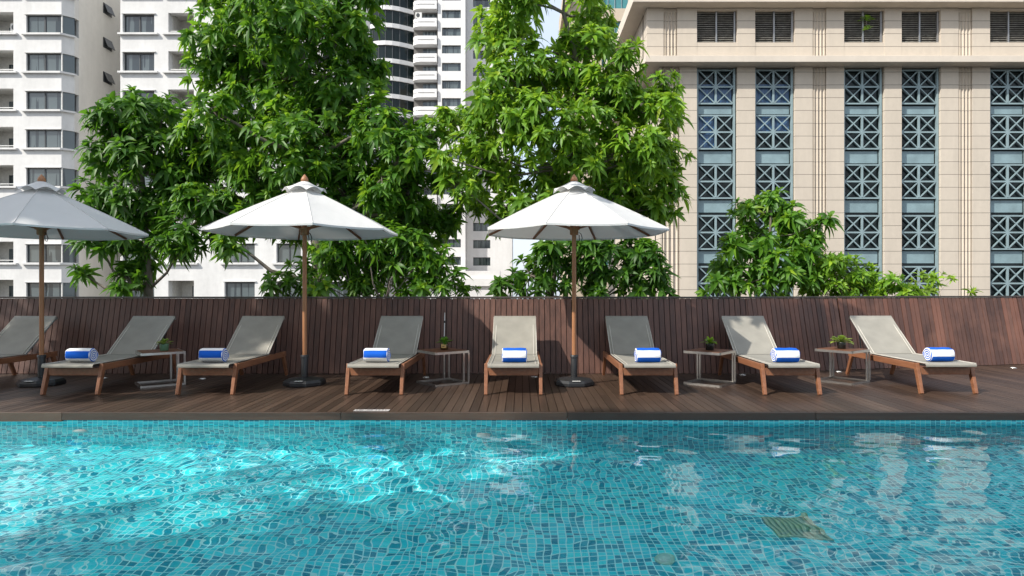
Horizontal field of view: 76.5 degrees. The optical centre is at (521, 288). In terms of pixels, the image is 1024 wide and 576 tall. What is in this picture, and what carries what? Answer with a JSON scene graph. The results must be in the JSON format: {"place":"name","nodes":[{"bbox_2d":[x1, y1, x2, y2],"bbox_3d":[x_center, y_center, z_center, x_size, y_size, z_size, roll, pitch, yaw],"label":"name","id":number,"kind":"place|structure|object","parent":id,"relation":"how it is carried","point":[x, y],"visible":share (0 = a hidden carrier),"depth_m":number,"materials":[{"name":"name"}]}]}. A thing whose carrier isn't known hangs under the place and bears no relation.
{"place":"outdoors","nodes":[
{"label":"outdoors","id":0,"kind":"place"},
{"bbox_2d":[64,84,235,298],"bbox_3d":[-6.927,-1.390,12.347,3.408,5.026,1.917,0,0,0],"label":"leafy tree","id":1,"kind":"object","parent":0,"point":[132,140],"visible":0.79,"depth_m":12.03,"materials":[{"name":"green plant"}]},
{"bbox_2d":[0,0,369,298],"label":"apartment block","id":2,"kind":"structure","parent":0,"point":[63,63],"depth_m":50.10,"materials":[{"name":"white concrete"}]},
{"bbox_2d":[21,14,75,37],"bbox_3d":[-36.485,-20.319,50.029,3.818,1.640,0.826,0,0,-9],"label":"window","id":3,"kind":"structure","parent":2,"relation":"in","point":[62,25],"depth_m":50.19,"materials":[{"name":"grey glass"}]},
{"bbox_2d":[21,52,75,75],"bbox_3d":[-36.485,-17.376,50.029,3.818,1.640,0.826,0,0,-9],"label":"window","id":4,"kind":"structure","parent":2,"relation":"in","point":[61,63],"depth_m":50.19,"materials":[{"name":"grey glass"}]},
{"bbox_2d":[21,90,75,113],"bbox_3d":[-36.485,-14.433,50.029,3.818,1.640,0.826,0,0,-9],"label":"window","id":5,"kind":"structure","parent":2,"relation":"in","point":[61,101],"depth_m":50.19,"materials":[{"name":"grey glass"}]},
{"bbox_2d":[21,128,75,151],"bbox_3d":[-36.485,-11.489,50.029,3.818,1.640,0.826,0,0,-9],"label":"window","id":6,"kind":"structure","parent":2,"relation":"in","point":[37,139],"depth_m":50.19,"materials":[{"name":"grey glass"}]},
{"bbox_2d":[21,243,75,264],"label":"window","id":7,"kind":"structure","parent":2,"relation":"in","point":[54,253],"depth_m":50.19,"materials":[{"name":"grey glass"}]},
{"bbox_2d":[24,167,74,188],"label":"window","id":8,"kind":"structure","parent":2,"relation":"in","point":[59,177],"depth_m":50.19,"materials":[{"name":"grey glass"}]},
{"bbox_2d":[28,283,74,298],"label":"window","id":9,"kind":"structure","parent":2,"relation":"in","point":[50,289],"depth_m":50.19,"materials":[{"name":"grey glass"}]},
{"bbox_2d":[103,2,114,17],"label":"awning window","id":10,"kind":"structure","parent":2,"relation":"in","point":[107,9],"depth_m":54.42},
{"bbox_2d":[103,37,114,51],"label":"awning window","id":11,"kind":"structure","parent":2,"relation":"in","point":[107,44],"depth_m":54.42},
{"bbox_2d":[103,71,114,85],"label":"awning window","id":12,"kind":"structure","parent":2,"relation":"in","point":[107,78],"depth_m":54.42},
{"bbox_2d":[117,13,158,34],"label":"window","id":13,"kind":"structure","parent":2,"relation":"in","point":[134,25],"depth_m":50.19,"materials":[{"name":"grey glass"}]},
{"bbox_2d":[117,51,158,72],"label":"window","id":14,"kind":"structure","parent":2,"relation":"in","point":[134,63],"depth_m":50.19,"materials":[{"name":"grey glass"}]},
{"bbox_2d":[122,281,153,296],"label":"window","id":15,"kind":"structure","parent":2,"relation":"in","point":[137,295],"depth_m":50.19,"materials":[{"name":"grey glass"}]},
{"bbox_2d":[121,89,155,100],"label":"window","id":16,"kind":"structure","parent":2,"relation":"in","point":[150,94],"depth_m":50.14,"materials":[{"name":"grey glass"}]},
{"bbox_2d":[219,243,258,264],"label":"window","id":17,"kind":"structure","parent":2,"relation":"in","point":[250,247],"depth_m":50.19,"materials":[{"name":"grey glass"}]},
{"bbox_2d":[223,281,255,298],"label":"window","id":18,"kind":"structure","parent":2,"relation":"in","point":[232,289],"depth_m":50.19,"materials":[{"name":"grey glass"}]},
{"bbox_2d":[272,243,300,264],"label":"window","id":19,"kind":"structure","parent":2,"relation":"in","point":[284,253],"depth_m":50.19,"materials":[{"name":"grey glass"}]},
{"bbox_2d":[276,281,299,296],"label":"window","id":20,"kind":"structure","parent":2,"relation":"in","point":[292,289],"depth_m":50.19,"materials":[{"name":"grey glass"}]},
{"bbox_2d":[329,281,347,296],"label":"window","id":21,"kind":"structure","parent":2,"relation":"in","point":[345,291],"depth_m":50.19,"materials":[{"name":"grey glass"}]},
{"bbox_2d":[258,255,319,298],"bbox_3d":[-3.980,0.275,11.204,1.095,1.689,0.770,0,0,-15],"label":"leafy shrub","id":22,"kind":"object","parent":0,"point":[286,285],"visible":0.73,"depth_m":11.12,"materials":[{"name":"green plant"}]},
{"bbox_2d":[153,0,472,284],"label":"leafy tree","id":23,"kind":"object","parent":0,"point":[246,60],"visible":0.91,"depth_m":11.61,"materials":[{"name":"green plant"}]},
{"bbox_2d":[298,220,481,298],"bbox_3d":[-2.170,-0.016,11.052,2.972,2.271,1.441,0,0,0],"label":"leafy shrub","id":24,"kind":"object","parent":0,"point":[407,255],"visible":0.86,"depth_m":10.77,"materials":[{"name":"green plant"}]},
{"bbox_2d":[370,0,512,298],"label":"apartment tower","id":25,"kind":"structure","parent":0,"point":[432,62],"depth_m":110.36,"materials":[{"name":"white concrete"}]},
{"bbox_2d":[415,12,421,17],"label":"air conditioner","id":26,"kind":"object","parent":25,"relation":"on","point":[418,14],"visible":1,"depth_m":109.59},
{"bbox_2d":[442,257,460,264],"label":"window","id":27,"kind":"structure","parent":25,"relation":"in","point":[458,259],"depth_m":110.37,"materials":[{"name":"grey glass"}]},
{"bbox_2d":[442,99,460,105],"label":"window","id":28,"kind":"structure","parent":25,"relation":"in","point":[445,102],"depth_m":110.37,"materials":[{"name":"grey glass"}]},
{"bbox_2d":[442,81,460,88],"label":"window","id":29,"kind":"structure","parent":25,"relation":"in","point":[445,84],"depth_m":110.37,"materials":[{"name":"grey glass"}]},
{"bbox_2d":[442,63,460,70],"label":"window","id":30,"kind":"structure","parent":25,"relation":"in","point":[445,66],"depth_m":110.37,"materials":[{"name":"grey glass"}]},
{"bbox_2d":[442,46,460,52],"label":"window","id":31,"kind":"structure","parent":25,"relation":"in","point":[445,49],"depth_m":110.37,"materials":[{"name":"grey glass"}]},
{"bbox_2d":[442,28,460,35],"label":"window","id":32,"kind":"structure","parent":25,"relation":"in","point":[445,31],"depth_m":110.37,"materials":[{"name":"grey glass"}]},
{"bbox_2d":[442,11,460,17],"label":"window","id":33,"kind":"structure","parent":25,"relation":"in","point":[445,14],"depth_m":110.37,"materials":[{"name":"grey glass"}]},
{"bbox_2d":[443,239,460,246],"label":"window","id":34,"kind":"structure","parent":25,"relation":"in","point":[455,244],"depth_m":110.37,"materials":[{"name":"grey glass"}]},
{"bbox_2d":[473,51,485,58],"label":"window","id":35,"kind":"structure","parent":25,"relation":"in","point":[479,56],"depth_m":112.85,"materials":[{"name":"grey glass"}]},
{"bbox_2d":[473,223,488,230],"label":"window","id":36,"kind":"structure","parent":25,"relation":"in","point":[476,227],"depth_m":112.85,"materials":[{"name":"grey glass"}]},
{"bbox_2d":[473,257,489,265],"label":"window","id":37,"kind":"structure","parent":25,"relation":"in","point":[477,261],"depth_m":112.85,"materials":[{"name":"grey glass"}]},
{"bbox_2d":[473,240,489,247],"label":"window","id":38,"kind":"structure","parent":25,"relation":"in","point":[476,243],"depth_m":112.85,"materials":[{"name":"grey glass"}]},
{"bbox_2d":[473,0,489,6],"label":"window","id":39,"kind":"structure","parent":25,"relation":"in","point":[485,3],"depth_m":112.85,"materials":[{"name":"grey glass"}]},
{"bbox_2d":[0,423,1023,575],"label":"pool water","id":40,"kind":"structure","parent":0,"point":[511,499],"depth_m":4.10,"materials":[{"name":"liquid"}]},
{"bbox_2d":[0,364,1023,411],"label":"pool deck","id":41,"kind":"structure","parent":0,"point":[1000,388],"depth_m":7.49,"materials":[{"name":"wood"}]},
{"bbox_2d":[0,316,57,374],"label":"sun lounger","id":42,"kind":"object","parent":41,"relation":"on","point":[19,337],"visible":0.89,"depth_m":8.88,"materials":[{"name":"fabric"}]},
{"bbox_2d":[0,174,148,387],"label":"parasol","id":43,"kind":"object","parent":41,"relation":"on","point":[41,209],"visible":0.98,"depth_m":8.13,"materials":[{"name":"white fabric"}]},
{"bbox_2d":[40,316,175,394],"bbox_3d":[-5.180,0.806,8.302,0.675,0.845,1.794,0,0,0],"label":"sun lounger","id":44,"kind":"object","parent":41,"relation":"on","point":[143,333],"visible":0.82,"depth_m":8.62,"materials":[{"name":"fabric"}]},
{"bbox_2d":[65,348,98,361],"bbox_3d":[-5.229,0.789,7.721,0.300,0.158,0.181,0,-23,-1],"label":"rolled towel","id":45,"kind":"object","parent":44,"relation":"on","point":[81,354],"visible":1,"depth_m":7.65,"materials":[{"name":"fabric"}]},
{"bbox_2d":[134,348,185,387],"bbox_3d":[-4.620,1.006,8.300,0.504,0.429,0.504,0,0,-38],"label":"side table","id":46,"kind":"object","parent":41,"relation":"on","point":[177,351],"visible":0.91,"depth_m":8.22,"materials":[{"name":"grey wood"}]},
{"bbox_2d":[157,338,173,350],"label":"potted plant","id":47,"kind":"object","parent":46,"relation":"on","point":[163,345],"visible":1,"depth_m":8.27,"materials":[{"name":"green plant"}]},
{"bbox_2d":[175,316,287,394],"bbox_3d":[-3.635,0.806,8.302,0.675,0.845,1.794,0,0,0],"label":"sun lounger","id":48,"kind":"object","parent":41,"relation":"on","point":[252,341],"visible":0.91,"depth_m":8.65,"materials":[{"name":"fabric"}]},
{"bbox_2d":[199,348,228,361],"bbox_3d":[-3.658,0.789,7.721,0.300,0.158,0.181,0,-29,3],"label":"rolled towel","id":49,"kind":"object","parent":48,"relation":"on","point":[213,354],"visible":1,"depth_m":7.65,"materials":[{"name":"fabric"}]},
{"bbox_2d":[201,174,397,387],"bbox_3d":[-2.755,-0.116,8.250,2.196,2.672,2.196,0,0,0],"label":"parasol","id":50,"kind":"object","parent":41,"relation":"on","point":[304,210],"visible":1,"depth_m":8.03,"materials":[{"name":"white fabric"}]},
{"bbox_2d":[354,409,389,410],"bbox_3d":[-1.498,1.216,6.495,0.352,0.006,0.080,0,0,0],"label":"depth plate","id":51,"kind":"object","parent":41,"relation":"on","point":[371,409],"visible":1,"depth_m":6.50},
{"bbox_2d":[345,316,425,394],"bbox_3d":[-1.689,0.806,8.302,0.675,0.845,1.794,0,0,0],"label":"sun lounger","id":52,"kind":"object","parent":41,"relation":"on","point":[398,336],"visible":0.79,"depth_m":8.69,"materials":[{"name":"fabric"}]},
{"bbox_2d":[363,348,390,361],"bbox_3d":[-1.719,0.789,7.721,0.300,0.158,0.181,0,-30,3],"label":"rolled towel","id":53,"kind":"object","parent":52,"relation":"on","point":[376,354],"visible":1,"depth_m":7.65,"materials":[{"name":"fabric"}]},
{"bbox_2d":[416,348,469,386],"bbox_3d":[-1.020,1.006,8.400,0.504,0.429,0.504,0,0,-38],"label":"side table","id":54,"kind":"object","parent":41,"relation":"on","point":[439,351],"visible":1,"depth_m":8.33,"materials":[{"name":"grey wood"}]},
{"bbox_2d":[436,336,452,349],"bbox_3d":[-0.996,0.706,8.415,0.231,0.168,0.203,0,0,0],"label":"potted plant","id":55,"kind":"object","parent":54,"relation":"on","point":[444,341],"visible":1,"depth_m":8.37,"materials":[{"name":"green plant"}]},
{"bbox_2d":[0,296,1023,373],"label":"timber fence","id":56,"kind":"object","parent":41,"relation":"on","point":[977,330],"visible":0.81,"depth_m":9.47,"materials":[{"name":"wood"}]},
{"bbox_2d":[0,412,1023,421],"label":"deck edge board","id":57,"kind":"object","parent":41,"relation":"attached to","point":[33,416],"visible":1,"depth_m":6.40,"materials":[{"name":"wood"}]},
{"bbox_2d":[484,316,542,394],"bbox_3d":[-0.095,0.806,8.302,0.675,0.845,1.794,0,0,0],"label":"sun lounger","id":58,"kind":"object","parent":41,"relation":"on","point":[514,331],"visible":0.94,"depth_m":8.70,"materials":[{"name":"fabric"}]},
{"bbox_2d":[502,348,526,361],"bbox_3d":[-0.084,0.789,7.720,0.300,0.158,0.181,0,29,0],"label":"rolled towel","id":59,"kind":"object","parent":58,"relation":"on","point":[514,354],"visible":1,"depth_m":7.64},
{"bbox_2d":[487,174,668,387],"bbox_3d":[0.666,-0.116,8.250,2.196,2.672,2.196,0,0,-3],"label":"parasol","id":60,"kind":"object","parent":41,"relation":"on","point":[573,210],"visible":1,"depth_m":8.01,"materials":[{"name":"white fabric"}]},
{"bbox_2d":[602,316,678,394],"bbox_3d":[1.470,0.806,8.302,0.675,0.845,1.794,0,0,0],"label":"sun lounger","id":61,"kind":"object","parent":41,"relation":"on","point":[627,335],"visible":0.77,"depth_m":8.70,"materials":[{"name":"fabric"}]},
{"bbox_2d":[634,348,660,361],"bbox_3d":[1.498,0.789,7.720,0.300,0.158,0.181,0,28,-1],"label":"rolled towel","id":62,"kind":"object","parent":61,"relation":"on","point":[647,354],"visible":1,"depth_m":7.65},
{"bbox_2d":[684,348,735,387],"bbox_3d":[2.420,1.006,8.360,0.504,0.429,0.504,0,0,40],"label":"side table","id":63,"kind":"object","parent":41,"relation":"on","point":[700,351],"visible":1,"depth_m":8.32,"materials":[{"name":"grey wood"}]},
{"bbox_2d":[705,337,716,349],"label":"potted plant","id":64,"kind":"object","parent":63,"relation":"on","point":[709,345],"visible":1,"depth_m":8.32,"materials":[{"name":"green plant"}]},
{"bbox_2d":[718,316,821,394],"bbox_3d":[3.110,0.806,8.302,0.675,0.845,1.794,0,0,0],"label":"sun lounger","id":65,"kind":"object","parent":41,"relation":"on","point":[752,342],"visible":0.81,"depth_m":8.66,"materials":[{"name":"fabric"}]},
{"bbox_2d":[770,348,799,361],"bbox_3d":[3.134,0.789,7.720,0.300,0.158,0.181,0,29,-2],"label":"rolled towel","id":66,"kind":"object","parent":65,"relation":"on","point":[785,354],"visible":1,"depth_m":7.65,"materials":[{"name":"fabric"}]},
{"bbox_2d":[815,347,870,384],"bbox_3d":[4.220,1.006,8.550,0.504,0.429,0.504,0,0,-38],"label":"side table","id":67,"kind":"object","parent":41,"relation":"on","point":[833,350],"visible":0.98,"depth_m":8.50,"materials":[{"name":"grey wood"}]},
{"bbox_2d":[829,335,853,348],"bbox_3d":[4.209,0.700,8.555,0.301,0.181,0.226,0,0,24],"label":"potted plant","id":68,"kind":"object","parent":67,"relation":"on","point":[841,344],"visible":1,"depth_m":8.51,"materials":[{"name":"green plant"}]},
{"bbox_2d":[845,316,977,393],"bbox_3d":[4.955,0.806,8.382,0.675,0.845,1.794,0,0,0],"label":"sun lounger","id":69,"kind":"object","parent":41,"relation":"on","point":[883,338],"visible":0.91,"depth_m":8.71,"materials":[{"name":"fabric"}]},
{"bbox_2d":[922,347,954,361],"bbox_3d":[5.010,0.789,7.800,0.300,0.158,0.181,0,25,-2],"label":"rolled towel","id":70,"kind":"object","parent":69,"relation":"on","point":[938,354],"visible":1,"depth_m":7.73,"materials":[{"name":"fabric"}]},
{"bbox_2d":[0,420,1023,422],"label":"pool basin","id":71,"kind":"object","parent":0,"point":[543,421],"depth_m":6.43,"materials":[{"name":"tile"}]},
{"bbox_2d":[513,0,561,298],"label":"sky","id":72,"kind":"structure","parent":0,"point":[550,25],"materials":[{"name":"white"}]},
{"bbox_2d":[422,0,696,296],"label":"leafy tree","id":73,"kind":"object","parent":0,"point":[620,171],"visible":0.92,"depth_m":11.21,"materials":[{"name":"green plant"}]},
{"bbox_2d":[485,237,680,298],"bbox_3d":[1.033,-0.024,10.855,3.270,2.295,1.277,0,0,-5],"label":"leafy shrub","id":74,"kind":"object","parent":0,"point":[641,257],"visible":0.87,"depth_m":10.76,"materials":[{"name":"green plant"}]},
{"bbox_2d":[559,0,628,298],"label":"cream tower","id":75,"kind":"structure","parent":0,"point":[618,7],"depth_m":85.00,"materials":[{"name":"beige concrete"}]},
{"bbox_2d":[603,0,627,7],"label":"window","id":76,"kind":"structure","parent":75,"relation":"in","point":[614,3],"depth_m":85.41,"materials":[{"name":"teal glass"}]},
{"bbox_2d":[695,186,843,298],"bbox_3d":[4.487,-0.388,11.815,2.510,3.016,1.591,0,0,21],"label":"leafy tree","id":77,"kind":"object","parent":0,"point":[799,236],"visible":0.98,"depth_m":11.63,"materials":[{"name":"green plant"}]},
{"bbox_2d":[593,0,1023,298],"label":"stone building","id":78,"kind":"structure","parent":0,"point":[893,137],"depth_m":44.12,"materials":[{"name":"stone"}]},
{"bbox_2d":[698,266,730,298],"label":"lattice window","id":79,"kind":"structure","parent":78,"relation":"in","point":[702,270],"depth_m":44.42,"materials":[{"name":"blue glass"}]},
{"bbox_2d":[698,215,731,249],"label":"lattice window","id":80,"kind":"structure","parent":78,"relation":"in","point":[710,227],"depth_m":44.42,"materials":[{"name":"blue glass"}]},
{"bbox_2d":[698,70,732,104],"bbox_3d":[13.213,-13.731,44.320,2.380,2.363,0.240,0,0,0],"label":"lattice window","id":81,"kind":"structure","parent":78,"relation":"in","point":[715,87],"depth_m":44.41,"materials":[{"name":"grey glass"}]},
{"bbox_2d":[698,115,732,149],"bbox_3d":[13.213,-10.653,44.320,2.380,2.363,0.240,0,0,0],"label":"lattice window","id":82,"kind":"structure","parent":78,"relation":"in","point":[715,132],"depth_m":44.41,"materials":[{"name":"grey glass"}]},
{"bbox_2d":[698,164,732,198],"bbox_3d":[13.213,-7.294,44.320,2.380,2.363,0.240,0,0,0],"label":"lattice window","id":83,"kind":"structure","parent":78,"relation":"in","point":[715,181],"depth_m":44.42,"materials":[{"name":"grey metal"}]},
{"bbox_2d":[697,11,734,41],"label":"louvre window","id":84,"kind":"structure","parent":78,"relation":"in","point":[711,27],"depth_m":44.49,"materials":[{"name":"grey metal"}]},
{"bbox_2d":[756,215,788,249],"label":"lattice window","id":85,"kind":"structure","parent":78,"relation":"in","point":[759,220],"depth_m":44.42,"materials":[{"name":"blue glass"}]},
{"bbox_2d":[756,266,789,295],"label":"lattice window","id":86,"kind":"structure","parent":78,"relation":"in","point":[777,287],"depth_m":44.42,"materials":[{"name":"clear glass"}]},
{"bbox_2d":[756,70,790,104],"bbox_3d":[17.137,-13.731,44.320,2.380,2.363,0.240,0,0,0],"label":"lattice window","id":87,"kind":"structure","parent":78,"relation":"in","point":[773,87],"depth_m":44.41,"materials":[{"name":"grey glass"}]},
{"bbox_2d":[756,115,790,149],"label":"lattice window","id":88,"kind":"structure","parent":78,"relation":"in","point":[773,132],"depth_m":44.41,"materials":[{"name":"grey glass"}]},
{"bbox_2d":[756,164,790,198],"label":"lattice window","id":89,"kind":"structure","parent":78,"relation":"in","point":[768,176],"depth_m":44.42,"materials":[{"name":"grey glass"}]},
{"bbox_2d":[755,11,792,41],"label":"louvre window","id":90,"kind":"structure","parent":78,"relation":"in","point":[769,27],"depth_m":44.49,"materials":[{"name":"grey metal"}]},
{"bbox_2d":[845,70,879,104],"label":"lattice window","id":91,"kind":"structure","parent":78,"relation":"in","point":[861,86],"depth_m":44.42,"materials":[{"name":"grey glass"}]},
{"bbox_2d":[845,115,879,149],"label":"lattice window","id":92,"kind":"structure","parent":78,"relation":"in","point":[861,131],"depth_m":44.42,"materials":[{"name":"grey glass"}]},
{"bbox_2d":[845,164,879,198],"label":"lattice window","id":93,"kind":"structure","parent":78,"relation":"in","point":[861,180],"depth_m":44.42,"materials":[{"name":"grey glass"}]},
{"bbox_2d":[845,215,879,249],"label":"lattice window","id":94,"kind":"structure","parent":78,"relation":"in","point":[861,231],"depth_m":44.42,"materials":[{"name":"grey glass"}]},
{"bbox_2d":[846,266,879,295],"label":"lattice window","id":95,"kind":"structure","parent":78,"relation":"in","point":[849,268],"depth_m":44.26,"materials":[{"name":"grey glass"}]},
{"bbox_2d":[844,11,881,41],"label":"louvre window","id":96,"kind":"structure","parent":78,"relation":"in","point":[853,32],"depth_m":44.40,"materials":[{"name":"grey metal"}]},
{"bbox_2d":[858,15,874,30],"bbox_3d":[23.348,-18.005,43.955,1.257,1.033,0.478,0,0,0],"label":"wild plant","id":97,"kind":"object","parent":78,"relation":"attached to","point":[866,18],"visible":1,"depth_m":43.94,"materials":[{"name":"green plant"}]},
{"bbox_2d":[902,70,935,104],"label":"lattice window","id":98,"kind":"structure","parent":78,"relation":"in","point":[918,86],"depth_m":44.42,"materials":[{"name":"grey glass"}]},
{"bbox_2d":[902,115,935,149],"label":"lattice window","id":99,"kind":"structure","parent":78,"relation":"in","point":[918,132],"depth_m":44.42,"materials":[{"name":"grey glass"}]},
{"bbox_2d":[902,164,935,198],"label":"lattice window","id":100,"kind":"structure","parent":78,"relation":"in","point":[918,181],"depth_m":44.42,"materials":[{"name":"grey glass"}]},
{"bbox_2d":[902,215,935,249],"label":"lattice window","id":101,"kind":"structure","parent":78,"relation":"in","point":[918,232],"depth_m":44.42,"materials":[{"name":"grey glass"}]},
{"bbox_2d":[902,266,935,297],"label":"lattice window","id":102,"kind":"structure","parent":78,"relation":"in","point":[907,271],"depth_m":44.28,"materials":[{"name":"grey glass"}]},
{"bbox_2d":[902,11,938,41],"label":"louvre window","id":103,"kind":"structure","parent":78,"relation":"in","point":[916,27],"depth_m":44.49,"materials":[{"name":"grey metal"}]},
{"bbox_2d":[990,11,1023,41],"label":"louvre window","id":104,"kind":"structure","parent":78,"relation":"in","point":[1004,27],"depth_m":44.49,"materials":[{"name":"grey metal"}]},
{"bbox_2d":[991,70,1023,104],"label":"lattice window","id":105,"kind":"structure","parent":78,"relation":"in","point":[1007,86],"depth_m":44.42,"materials":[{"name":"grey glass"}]},
{"bbox_2d":[991,115,1023,149],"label":"lattice window","id":106,"kind":"structure","parent":78,"relation":"in","point":[1007,131],"depth_m":44.42,"materials":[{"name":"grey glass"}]},
{"bbox_2d":[991,164,1023,198],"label":"lattice window","id":107,"kind":"structure","parent":78,"relation":"in","point":[1007,181],"depth_m":44.42,"materials":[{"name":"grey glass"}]},
{"bbox_2d":[991,215,1023,249],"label":"lattice window","id":108,"kind":"structure","parent":78,"relation":"in","point":[1007,232],"depth_m":44.42,"materials":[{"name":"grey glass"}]},
{"bbox_2d":[991,266,1023,295],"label":"lattice window","id":109,"kind":"structure","parent":78,"relation":"in","point":[1005,280],"depth_m":44.42,"materials":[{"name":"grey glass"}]},
{"bbox_2d":[795,250,926,298],"bbox_3d":[6.211,0.209,11.722,2.570,1.821,1.159,0,0,0],"label":"leafy shrub","id":110,"kind":"object","parent":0,"point":[858,281],"visible":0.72,"depth_m":11.51,"materials":[{"name":"green plant"}]},
{"bbox_2d":[908,270,981,297],"bbox_3d":[7.456,0.393,11.582,1.225,1.456,0.750,0,0,0],"label":"leafy shrub","id":111,"kind":"object","parent":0,"point":[932,279],"visible":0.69,"depth_m":11.43,"materials":[{"name":"green plant"}]},
{"label":"street ground","id":112,"kind":"structure","parent":0,"visible":0},
{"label":"podium","id":113,"kind":"structure","parent":112,"relation":"on","visible":0},
{"bbox_2d":[501,375,539,411],"bbox_3d":[1.000,1.270,8.875,28.000,0.040,4.850,0,0,0],"label":"deck underlay","id":114,"kind":"object","parent":113,"relation":"on","point":[522,394],"visible":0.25,"depth_m":7.67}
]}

